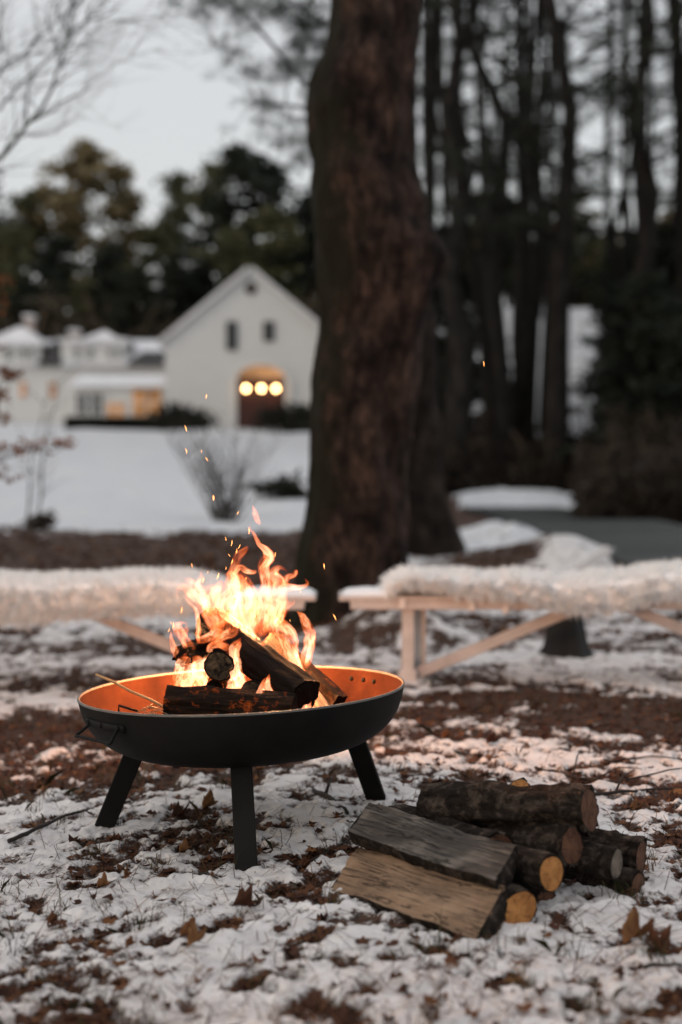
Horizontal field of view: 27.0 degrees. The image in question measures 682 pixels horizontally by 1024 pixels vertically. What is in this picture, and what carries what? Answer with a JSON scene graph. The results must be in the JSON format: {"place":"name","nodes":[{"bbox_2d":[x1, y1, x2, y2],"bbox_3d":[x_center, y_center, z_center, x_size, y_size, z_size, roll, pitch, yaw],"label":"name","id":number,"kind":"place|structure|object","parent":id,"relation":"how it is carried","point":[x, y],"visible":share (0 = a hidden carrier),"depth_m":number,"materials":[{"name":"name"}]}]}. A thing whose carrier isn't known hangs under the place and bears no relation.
{"place":"outdoors","nodes":[
{"label":"outdoors","id":0,"kind":"place"},
{"bbox_2d":[0,0,673,312],"label":"sky","id":1,"kind":"structure","parent":0,"point":[182,111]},
{"bbox_2d":[0,305,681,1023],"bbox_3d":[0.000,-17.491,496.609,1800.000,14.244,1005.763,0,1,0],"label":"ground","id":2,"kind":"structure","parent":0,"point":[136,481],"depth_m":5.30,"materials":[{"name":"white snow"}]},
{"bbox_2d":[0,223,50,332],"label":"pine tree","id":3,"kind":"object","parent":2,"relation":"on","point":[17,236],"visible":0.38,"depth_m":89.12,"materials":[{"name":"green plant"}]},
{"bbox_2d":[1,276,67,333],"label":"pine tree","id":4,"kind":"object","parent":2,"relation":"on","point":[27,289],"visible":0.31,"depth_m":87.18,"materials":[{"name":"green plant"}]},
{"bbox_2d":[17,508,58,530],"bbox_3d":[-3.937,0.135,18.610,0.582,0.405,0.505,0,1,0],"label":"bush","id":5,"kind":"object","parent":2,"relation":"on","point":[48,519],"visible":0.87,"depth_m":18.52,"materials":[{"name":"plant"}]},
{"bbox_2d":[0,274,77,483],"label":"beech sapling","id":6,"kind":"object","parent":2,"relation":"on","point":[4,369],"visible":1,"depth_m":12.57,"materials":[{"name":"brown plant"}]},
{"bbox_2d":[8,232,85,335],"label":"pine tree","id":7,"kind":"object","parent":2,"relation":"on","point":[59,271],"visible":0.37,"depth_m":88.95,"materials":[{"name":"green plant"}]},
{"bbox_2d":[3,187,91,312],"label":"pine tree","id":8,"kind":"object","parent":2,"relation":"on","point":[24,201],"visible":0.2,"depth_m":95.61,"materials":[{"name":"green plant"}]},
{"bbox_2d":[7,137,141,311],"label":"pine tree","id":9,"kind":"object","parent":2,"relation":"on","point":[82,166],"visible":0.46,"depth_m":94.54,"materials":[{"name":"green plant"}]},
{"bbox_2d":[0,315,164,422],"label":"farmhouse","id":10,"kind":"object","parent":2,"relation":"on","point":[36,358],"visible":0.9,"depth_m":79.88,"materials":[{"name":"white paint"}]},
{"bbox_2d":[61,278,105,333],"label":"pine tree","id":11,"kind":"object","parent":2,"relation":"on","point":[78,296],"visible":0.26,"depth_m":87.36,"materials":[{"name":"green plant"}]},
{"bbox_2d":[67,240,132,339],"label":"pine tree","id":12,"kind":"object","parent":2,"relation":"on","point":[108,254],"visible":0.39,"depth_m":88.47,"materials":[{"name":"green plant"}]},
{"bbox_2d":[68,374,164,416],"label":"glazed porch","id":13,"kind":"object","parent":2,"relation":"on","point":[111,395],"visible":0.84,"depth_m":75.88,"materials":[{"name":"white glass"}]},
{"bbox_2d":[131,388,162,415],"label":"window","id":14,"kind":"structure","parent":13,"relation":"in","point":[144,399],"depth_m":75.85,"materials":[{"name":"glass"}]},
{"bbox_2d":[64,415,168,429],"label":"hedge","id":15,"kind":"object","parent":2,"relation":"on","point":[115,422],"visible":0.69,"depth_m":69.26,"materials":[{"name":"green plant"}]},
{"bbox_2d":[93,155,162,289],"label":"pine tree","id":16,"kind":"object","parent":2,"relation":"on","point":[120,174],"visible":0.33,"depth_m":96.65,"materials":[{"name":"green plant"}]},
{"bbox_2d":[91,267,167,366],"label":"pine tree","id":17,"kind":"object","parent":2,"relation":"on","point":[139,278],"visible":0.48,"depth_m":86.19,"materials":[{"name":"green plant"}]},
{"bbox_2d":[0,0,271,175],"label":"bare tree","id":18,"kind":"object","parent":2,"relation":"on","point":[7,148],"visible":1,"depth_m":11.41,"materials":[{"name":"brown plant"}]},
{"bbox_2d":[113,224,184,312],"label":"pine tree","id":19,"kind":"object","parent":2,"relation":"on","point":[151,236],"visible":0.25,"depth_m":92.31,"materials":[{"name":"green plant"}]},
{"bbox_2d":[0,276,317,366],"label":"undergrowth","id":20,"kind":"object","parent":2,"relation":"on","point":[58,323],"visible":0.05,"depth_m":86.26,"materials":[{"name":"green plant"}]},
{"bbox_2d":[132,258,203,330],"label":"pine tree","id":21,"kind":"object","parent":2,"relation":"on","point":[171,269],"visible":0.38,"depth_m":87.33,"materials":[{"name":"green plant"}]},
{"bbox_2d":[151,168,196,309],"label":"pine tree","id":22,"kind":"object","parent":2,"relation":"on","point":[177,183],"visible":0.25,"depth_m":98.01,"materials":[{"name":"green plant"}]},
{"bbox_2d":[137,400,222,431],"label":"bush","id":23,"kind":"object","parent":2,"relation":"on","point":[194,418],"visible":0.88,"depth_m":66.27,"materials":[{"name":"green plant"}]},
{"bbox_2d":[165,237,221,317],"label":"pine tree","id":24,"kind":"object","parent":2,"relation":"on","point":[201,272],"visible":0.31,"depth_m":88.89,"materials":[{"name":"green plant"}]},
{"bbox_2d":[91,591,316,665],"bbox_3d":[-1.525,0.670,7.518,2.787,0.480,0.352,0,1,0],"label":"trestle bench","id":25,"kind":"object","parent":2,"relation":"on","point":[239,607],"visible":0.36,"depth_m":7.38,"materials":[{"name":"brown wood"}]},
{"bbox_2d":[0,564,237,635],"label":"fur throw","id":26,"kind":"object","parent":25,"relation":"on","point":[35,597],"visible":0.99,"depth_m":7.30,"materials":[{"name":"white fur"}]},
{"bbox_2d":[240,586,314,595],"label":"bench snow","id":27,"kind":"structure","parent":25,"relation":"on","point":[274,591],"depth_m":7.37,"materials":[{"name":"white snow"}]},
{"bbox_2d":[170,159,248,298],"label":"pine tree","id":28,"kind":"object","parent":2,"relation":"on","point":[212,176],"visible":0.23,"depth_m":96.21,"materials":[{"name":"green plant"}]},
{"bbox_2d":[162,404,296,521],"bbox_3d":[-1.794,-0.749,21.881,1.907,1.915,2.023,1,2,29],"label":"shrub","id":29,"kind":"object","parent":2,"relation":"on","point":[225,508],"visible":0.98,"depth_m":21.78,"materials":[{"name":"brown plant"}]},
{"bbox_2d":[174,139,297,297],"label":"pine tree","id":30,"kind":"object","parent":2,"relation":"on","point":[239,161],"visible":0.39,"depth_m":90.87,"materials":[{"name":"green plant"}]},
{"bbox_2d":[156,266,318,428],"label":"barn","id":31,"kind":"structure","parent":2,"relation":"on","point":[240,346],"depth_m":69.82,"materials":[{"name":"white wood"}]},
{"bbox_2d":[237,378,284,428],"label":"door","id":32,"kind":"structure","parent":31,"relation":"in","point":[252,400],"depth_m":69.83,"materials":[{"name":"brown wood"}]},
{"bbox_2d":[187,225,288,289],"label":"pine tree","id":33,"kind":"object","parent":2,"relation":"on","point":[233,240],"visible":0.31,"depth_m":86.87,"materials":[{"name":"green plant"}]},
{"bbox_2d":[75,665,404,870],"bbox_3d":[-0.305,0.771,4.389,1.002,0.500,1.003,0,1,0],"label":"fire pit","id":34,"kind":"object","parent":2,"relation":"on","point":[240,745],"visible":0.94,"depth_m":4.02,"materials":[{"name":"metal"}]},
{"bbox_2d":[163,685,297,714],"bbox_3d":[-0.322,0.573,4.145,0.388,0.128,0.115,2,2,9],"label":"burning log","id":35,"kind":"object","parent":34,"relation":"in","point":[200,700],"visible":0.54,"depth_m":4.12,"materials":[{"name":"brown wood"}]},
{"bbox_2d":[204,651,241,688],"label":"burning log","id":36,"kind":"object","parent":35,"relation":"on","point":[219,666],"visible":0.84,"depth_m":4.20,"materials":[{"name":"brown wood"}]},
{"bbox_2d":[194,607,319,708],"bbox_3d":[-0.261,0.446,4.332,0.111,0.118,0.517,-1,23,-41],"label":"burning log","id":37,"kind":"object","parent":34,"relation":"in","point":[263,663],"visible":0.92,"depth_m":4.28,"materials":[{"name":"brown wood"}]},
{"bbox_2d":[172,638,212,666],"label":"burning log","id":38,"kind":"object","parent":37,"relation":"on","point":[194,651],"visible":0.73,"depth_m":4.33,"materials":[{"name":"brown wood"}]},
{"bbox_2d":[264,633,347,704],"bbox_3d":[-0.119,0.509,4.525,0.339,0.077,0.071,40,25,32],"label":"burning log","id":39,"kind":"object","parent":34,"relation":"in","point":[331,692],"visible":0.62,"depth_m":4.51,"materials":[{"name":"brown wood"}]},
{"bbox_2d":[154,0,329,177],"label":"pine tree","id":40,"kind":"object","parent":2,"relation":"on","point":[301,26],"visible":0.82,"depth_m":15.17,"materials":[{"name":"green plant"}]},
{"bbox_2d":[225,150,314,287],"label":"pine tree","id":41,"kind":"object","parent":2,"relation":"on","point":[268,167],"visible":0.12,"depth_m":92.50,"materials":[{"name":"green plant"}]},
{"bbox_2d":[226,202,317,308],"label":"pine tree","id":42,"kind":"object","parent":2,"relation":"on","point":[278,245],"visible":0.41,"depth_m":87.21,"materials":[{"name":"green plant"}]},
{"bbox_2d":[245,468,307,500],"bbox_3d":[-1.145,-0.478,25.945,1.260,0.674,1.319,0,1,0],"label":"bush","id":43,"kind":"object","parent":2,"relation":"on","point":[282,488],"visible":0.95,"depth_m":25.75,"materials":[{"name":"green plant"}]},
{"bbox_2d":[248,400,308,431],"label":"bush","id":44,"kind":"object","parent":2,"relation":"on","point":[269,418],"visible":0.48,"depth_m":66.22,"materials":[{"name":"green plant"}]},
{"bbox_2d":[272,184,318,320],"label":"pine tree","id":45,"kind":"object","parent":2,"relation":"on","point":[303,277],"visible":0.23,"depth_m":90.84,"materials":[{"name":"green plant"}]},
{"bbox_2d":[281,409,309,432],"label":"bush","id":46,"kind":"object","parent":2,"relation":"on","point":[297,423],"visible":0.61,"depth_m":65.13,"materials":[{"name":"green plant"}]},
{"bbox_2d":[0,610,681,1023],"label":"leaf litter","id":47,"kind":"object","parent":2,"relation":"on","point":[294,952],"visible":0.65,"depth_m":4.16,"materials":[{"name":"brown plant"}]},
{"bbox_2d":[0,636,681,1023],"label":"grass tufts","id":48,"kind":"object","parent":2,"relation":"on","point":[518,936],"visible":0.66,"depth_m":3.43,"materials":[{"name":"brown plant"}]},
{"bbox_2d":[0,524,681,637],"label":"leaf litter","id":49,"kind":"object","parent":2,"relation":"on","point":[277,628],"visible":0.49,"depth_m":14.61,"materials":[{"name":"brown plant"}]},
{"bbox_2d":[288,0,448,627],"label":"maple tree","id":50,"kind":"object","parent":2,"relation":"on","point":[381,259],"visible":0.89,"depth_m":9.94,"materials":[{"name":"brown plant"}]},
{"bbox_2d":[330,848,507,939],"bbox_3d":[0.189,0.953,3.508,0.181,0.075,0.605,-33,20,-34],"label":"split log","id":51,"kind":"object","parent":2,"relation":"on","point":[404,890],"visible":0.91,"depth_m":3.45,"materials":[{"name":"brown wood"}]},
{"bbox_2d":[348,802,517,894],"bbox_3d":[0.228,0.859,3.633,0.157,0.068,0.605,-24,17,-37],"label":"split log","id":52,"kind":"object","parent":51,"relation":"on","point":[426,844],"visible":0.99,"depth_m":3.59,"materials":[{"name":"grey wood"}]},
{"bbox_2d":[233,0,634,493],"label":"pine tree","id":53,"kind":"object","parent":2,"relation":"on","point":[459,411],"visible":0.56,"depth_m":46.56,"materials":[{"name":"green plant"}]},
{"bbox_2d":[407,53,467,557],"bbox_3d":[0.895,-4.168,16.546,1.263,9.496,1.234,0,1,0],"label":"oak tree","id":54,"kind":"object","parent":2,"relation":"on","point":[434,531],"visible":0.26,"depth_m":16.24,"materials":[{"name":"brown plant"}]},
{"bbox_2d":[417,10,464,318],"bbox_3d":[3.051,-12.312,51.867,3.966,24.512,5.765,1,2,35],"label":"pine tree","id":55,"kind":"object","parent":2,"relation":"on","point":[446,183],"visible":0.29,"depth_m":51.85,"materials":[{"name":"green plant"}]},
{"bbox_2d":[417,0,477,352],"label":"slender tree","id":56,"kind":"object","parent":2,"relation":"on","point":[424,58],"visible":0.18,"depth_m":54.61,"materials":[{"name":"brown plant"}]},
{"bbox_2d":[417,0,484,385],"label":"slender tree","id":57,"kind":"object","parent":2,"relation":"on","point":[429,120],"visible":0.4,"depth_m":47.62,"materials":[{"name":"brown plant"}]},
{"bbox_2d":[388,804,514,843],"bbox_3d":[0.284,0.877,3.797,0.126,0.135,0.434,-1,1,-35],"label":"firewood log","id":58,"kind":"object","parent":2,"relation":"on","point":[467,828],"visible":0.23,"depth_m":3.70,"materials":[{"name":"brown wood"}]},
{"bbox_2d":[495,840,564,892],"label":"firewood log","id":59,"kind":"object","parent":58,"relation":"on","point":[539,870],"visible":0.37,"depth_m":3.47,"materials":[{"name":"brown wood"}]},
{"bbox_2d":[435,239,489,416],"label":"pine tree","id":60,"kind":"object","parent":2,"relation":"on","point":[442,324],"visible":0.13,"depth_m":55.45,"materials":[{"name":"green plant"}]},
{"bbox_2d":[418,0,506,340],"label":"pine tree","id":61,"kind":"object","parent":2,"relation":"on","point":[466,134],"visible":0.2,"depth_m":57.80,"materials":[{"name":"green plant"}]},
{"bbox_2d":[417,0,526,424],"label":"pine tree","id":62,"kind":"object","parent":2,"relation":"on","point":[447,363],"visible":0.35,"depth_m":49.80,"materials":[{"name":"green plant"}]},
{"bbox_2d":[436,277,513,423],"bbox_3d":[5.261,-6.286,59.725,5.160,7.443,4.229,1,2,30],"label":"pine tree","id":63,"kind":"object","parent":2,"relation":"on","point":[477,363],"visible":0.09,"depth_m":59.55,"materials":[{"name":"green plant"}]},
{"bbox_2d":[440,5,515,303],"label":"pine tree","id":64,"kind":"object","parent":2,"relation":"on","point":[481,255],"visible":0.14,"depth_m":67.37,"materials":[{"name":"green plant"}]},
{"bbox_2d":[464,198,533,306],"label":"pine tree","id":65,"kind":"object","parent":2,"relation":"on","point":[507,273],"visible":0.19,"depth_m":84.24,"materials":[{"name":"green plant"}]},
{"bbox_2d":[442,2,555,318],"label":"pine tree","id":66,"kind":"object","parent":2,"relation":"on","point":[490,213],"visible":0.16,"depth_m":68.74,"materials":[{"name":"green plant"}]},
{"bbox_2d":[465,191,538,481],"bbox_3d":[5.453,-5.520,48.946,2.823,10.972,3.011,0,1,0],"label":"clump tree","id":67,"kind":"object","parent":2,"relation":"on","point":[526,400],"visible":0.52,"depth_m":49.35,"materials":[{"name":"brown wood"}]},
{"bbox_2d":[339,591,681,681],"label":"trestle bench","id":68,"kind":"object","parent":2,"relation":"on","point":[413,657],"visible":0.71,"depth_m":7.44,"materials":[{"name":"brown wood"}]},
{"bbox_2d":[378,557,681,619],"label":"fur throw","id":69,"kind":"object","parent":68,"relation":"on","point":[603,590],"visible":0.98,"depth_m":7.30,"materials":[{"name":"white fur"}]},
{"bbox_2d":[474,0,551,411],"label":"slender tree","id":70,"kind":"object","parent":2,"relation":"on","point":[515,371],"visible":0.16,"depth_m":57.96,"materials":[{"name":"black plant"}]},
{"bbox_2d":[494,0,543,361],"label":"slender tree","id":71,"kind":"object","parent":2,"relation":"on","point":[526,68],"visible":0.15,"depth_m":67.80,"materials":[{"name":"brown plant"}]},
{"bbox_2d":[447,2,592,359],"bbox_3d":[7.533,-16.912,63.981,5.426,24.512,7.886,-1,6,-41],"label":"pine tree","id":72,"kind":"object","parent":2,"relation":"on","point":[510,110],"visible":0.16,"depth_m":63.46,"materials":[{"name":"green plant"}]},
{"bbox_2d":[504,882,537,923],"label":"firewood log","id":73,"kind":"object","parent":2,"relation":"on","point":[518,897],"visible":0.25,"depth_m":3.37,"materials":[{"name":"brown wood"}]},
{"bbox_2d":[471,0,573,421],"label":"slender tree","id":74,"kind":"object","parent":2,"relation":"on","point":[523,278],"visible":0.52,"depth_m":49.99,"materials":[{"name":"black plant"}]},
{"bbox_2d":[504,0,550,355],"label":"slender tree","id":75,"kind":"object","parent":2,"relation":"on","point":[534,69],"visible":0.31,"depth_m":57.27,"materials":[{"name":"brown plant"}]},
{"bbox_2d":[461,0,603,432],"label":"pine tree","id":76,"kind":"object","parent":2,"relation":"on","point":[512,67],"visible":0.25,"depth_m":54.87,"materials":[{"name":"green plant"}]},
{"bbox_2d":[418,0,654,486],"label":"pine tree","id":77,"kind":"object","parent":2,"relation":"on","point":[502,387],"visible":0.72,"depth_m":47.37,"materials":[{"name":"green plant"}]},
{"bbox_2d":[522,886,555,901],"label":"firewood log","id":78,"kind":"object","parent":2,"relation":"on","point":[549,895],"visible":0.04,"depth_m":3.57,"materials":[{"name":"brown wood"}]},
{"bbox_2d":[477,822,583,867],"bbox_3d":[0.476,0.857,3.701,0.107,0.113,0.328,-1,-5,-41],"label":"firewood log","id":79,"kind":"object","parent":78,"relation":"on","point":[549,837],"visible":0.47,"depth_m":3.60,"materials":[{"name":"brown wood"}]},
{"bbox_2d":[508,8,580,431],"bbox_3d":[9.069,-16.279,61.029,3.567,26.635,3.119,1,2,36],"label":"slender tree","id":80,"kind":"object","parent":2,"relation":"on","point":[541,404],"visible":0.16,"depth_m":60.96,"materials":[{"name":"brown wood"}]},
{"bbox_2d":[417,0,681,490],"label":"pine tree","id":81,"kind":"object","parent":2,"relation":"on","point":[557,406],"visible":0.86,"depth_m":46.32,"materials":[{"name":"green plant"}]},
{"bbox_2d":[439,389,681,524],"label":"undergrowth","id":82,"kind":"object","parent":2,"relation":"on","point":[658,466],"visible":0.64,"depth_m":33.55,"materials":[{"name":"plant"}]},
{"bbox_2d":[525,0,600,374],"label":"pine tree","id":83,"kind":"object","parent":2,"relation":"on","point":[539,237],"visible":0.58,"depth_m":48.21,"materials":[{"name":"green plant"}]},
{"bbox_2d":[527,0,604,273],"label":"pine tree","id":84,"kind":"object","parent":2,"relation":"on","point":[540,174],"visible":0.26,"depth_m":53.67,"materials":[{"name":"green plant"}]},
{"bbox_2d":[538,613,594,658],"bbox_3d":[1.334,0.752,8.526,0.544,0.320,0.561,1,2,31],"label":"tree stump","id":85,"kind":"object","parent":2,"relation":"on","point":[566,638],"visible":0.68,"depth_m":8.42,"materials":[{"name":"brown wood"}]},
{"bbox_2d":[463,506,681,569],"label":"path","id":86,"kind":"structure","parent":2,"relation":"on","point":[633,540],"depth_m":22.13,"materials":[{"name":"grey asphalt"}]},
{"bbox_2d":[532,189,613,307],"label":"pine tree","id":87,"kind":"object","parent":2,"relation":"on","point":[591,254],"visible":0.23,"depth_m":85.63,"materials":[{"name":"green plant"}]},
{"bbox_2d":[485,0,681,442],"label":"pine tree","id":88,"kind":"object","parent":2,"relation":"on","point":[646,248],"visible":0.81,"depth_m":46.06,"materials":[{"name":"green plant"}]},
{"bbox_2d":[562,867,644,896],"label":"firewood log","id":89,"kind":"object","parent":2,"relation":"on","point":[634,875],"visible":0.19,"depth_m":3.65,"materials":[{"name":"brown wood"}]},
{"bbox_2d":[561,840,622,880],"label":"firewood log","id":90,"kind":"object","parent":89,"relation":"on","point":[601,861],"visible":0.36,"depth_m":3.59,"materials":[{"name":"brown wood"}]},
{"bbox_2d":[416,780,598,836],"bbox_3d":[0.437,0.798,3.757,0.473,0.175,0.153,-6,-2,31],"label":"firewood log","id":91,"kind":"object","parent":90,"relation":"on","point":[490,803],"visible":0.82,"depth_m":3.70,"materials":[{"name":"brown wood"}]},
{"bbox_2d":[578,0,635,276],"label":"slender tree","id":92,"kind":"object","parent":2,"relation":"on","point":[607,211],"visible":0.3,"depth_m":72.03,"materials":[{"name":"brown plant"}]},
{"bbox_2d":[540,0,681,352],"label":"pine tree","id":93,"kind":"object","parent":2,"relation":"on","point":[614,249],"visible":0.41,"depth_m":49.54,"materials":[{"name":"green plant"}]},
{"bbox_2d":[555,0,670,265],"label":"pine tree","id":94,"kind":"object","parent":2,"relation":"on","point":[629,221],"visible":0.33,"depth_m":56.17,"materials":[{"name":"green plant"}]},
{"bbox_2d":[548,270,681,458],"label":"pine tree","id":95,"kind":"object","parent":2,"relation":"on","point":[619,367],"visible":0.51,"depth_m":45.36,"materials":[{"name":"green plant"}]},
{"bbox_2d":[583,828,646,872],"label":"firewood log","id":96,"kind":"object","parent":2,"relation":"on","point":[633,849],"visible":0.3,"depth_m":3.73,"materials":[{"name":"brown wood"}]},
{"bbox_2d":[570,240,662,419],"bbox_3d":[11.279,-6.112,55.569,5.282,9.297,6.446,0,1,-15],"label":"pine tree","id":97,"kind":"object","parent":2,"relation":"on","point":[590,390],"visible":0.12,"depth_m":55.92,"materials":[{"name":"green plant"}]},
{"bbox_2d":[596,1,652,376],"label":"slender tree","id":98,"kind":"object","parent":2,"relation":"on","point":[623,226],"visible":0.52,"depth_m":48.71,"materials":[{"name":"brown plant"}]},
{"bbox_2d":[570,220,681,429],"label":"pine tree","id":99,"kind":"object","parent":2,"relation":"on","point":[618,305],"visible":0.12,"depth_m":49.13,"materials":[{"name":"green plant"}]},
{"bbox_2d":[575,1,681,413],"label":"pine tree","id":100,"kind":"object","parent":2,"relation":"on","point":[673,82],"visible":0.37,"depth_m":49.58,"materials":[{"name":"green plant"}]},
{"bbox_2d":[622,907,654,943],"bbox_3d":[0.670,0.935,3.200,0.076,0.074,0.060,8,9,-34],"label":"fallen leaf","id":101,"kind":"object","parent":2,"relation":"on","point":[630,930],"visible":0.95,"depth_m":3.20,"materials":[{"name":"brown plant"}]},
{"bbox_2d":[603,3,673,278],"bbox_3d":[14.174,-16.480,62.853,5.298,24.512,7.699,0,5,14],"label":"pine tree","id":102,"kind":"object","parent":2,"relation":"on","point":[666,99],"visible":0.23,"depth_m":63.09,"materials":[{"name":"green plant"}]},
{"bbox_2d":[614,292,681,449],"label":"pine tree","id":103,"kind":"object","parent":2,"relation":"on","point":[667,337],"visible":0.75,"depth_m":44.40,"materials":[{"name":"green plant"}]},
{"bbox_2d":[625,0,680,277],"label":"slender tree","id":104,"kind":"object","parent":2,"relation":"on","point":[676,161],"visible":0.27,"depth_m":51.71,"materials":[{"name":"black plant"}]},
{"bbox_2d":[648,916,671,952],"bbox_3d":[0.708,0.941,3.163,0.054,0.067,0.062,19,-8,-23],"label":"fallen leaf","id":105,"kind":"object","parent":2,"relation":"on","point":[662,939],"visible":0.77,"depth_m":3.16,"materials":[{"name":"brown plant"}]},
{"bbox_2d":[654,74,681,418],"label":"slender tree","id":106,"kind":"object","parent":2,"relation":"on","point":[678,274],"visible":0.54,"depth_m":47.78,"materials":[{"name":"brown wood"}]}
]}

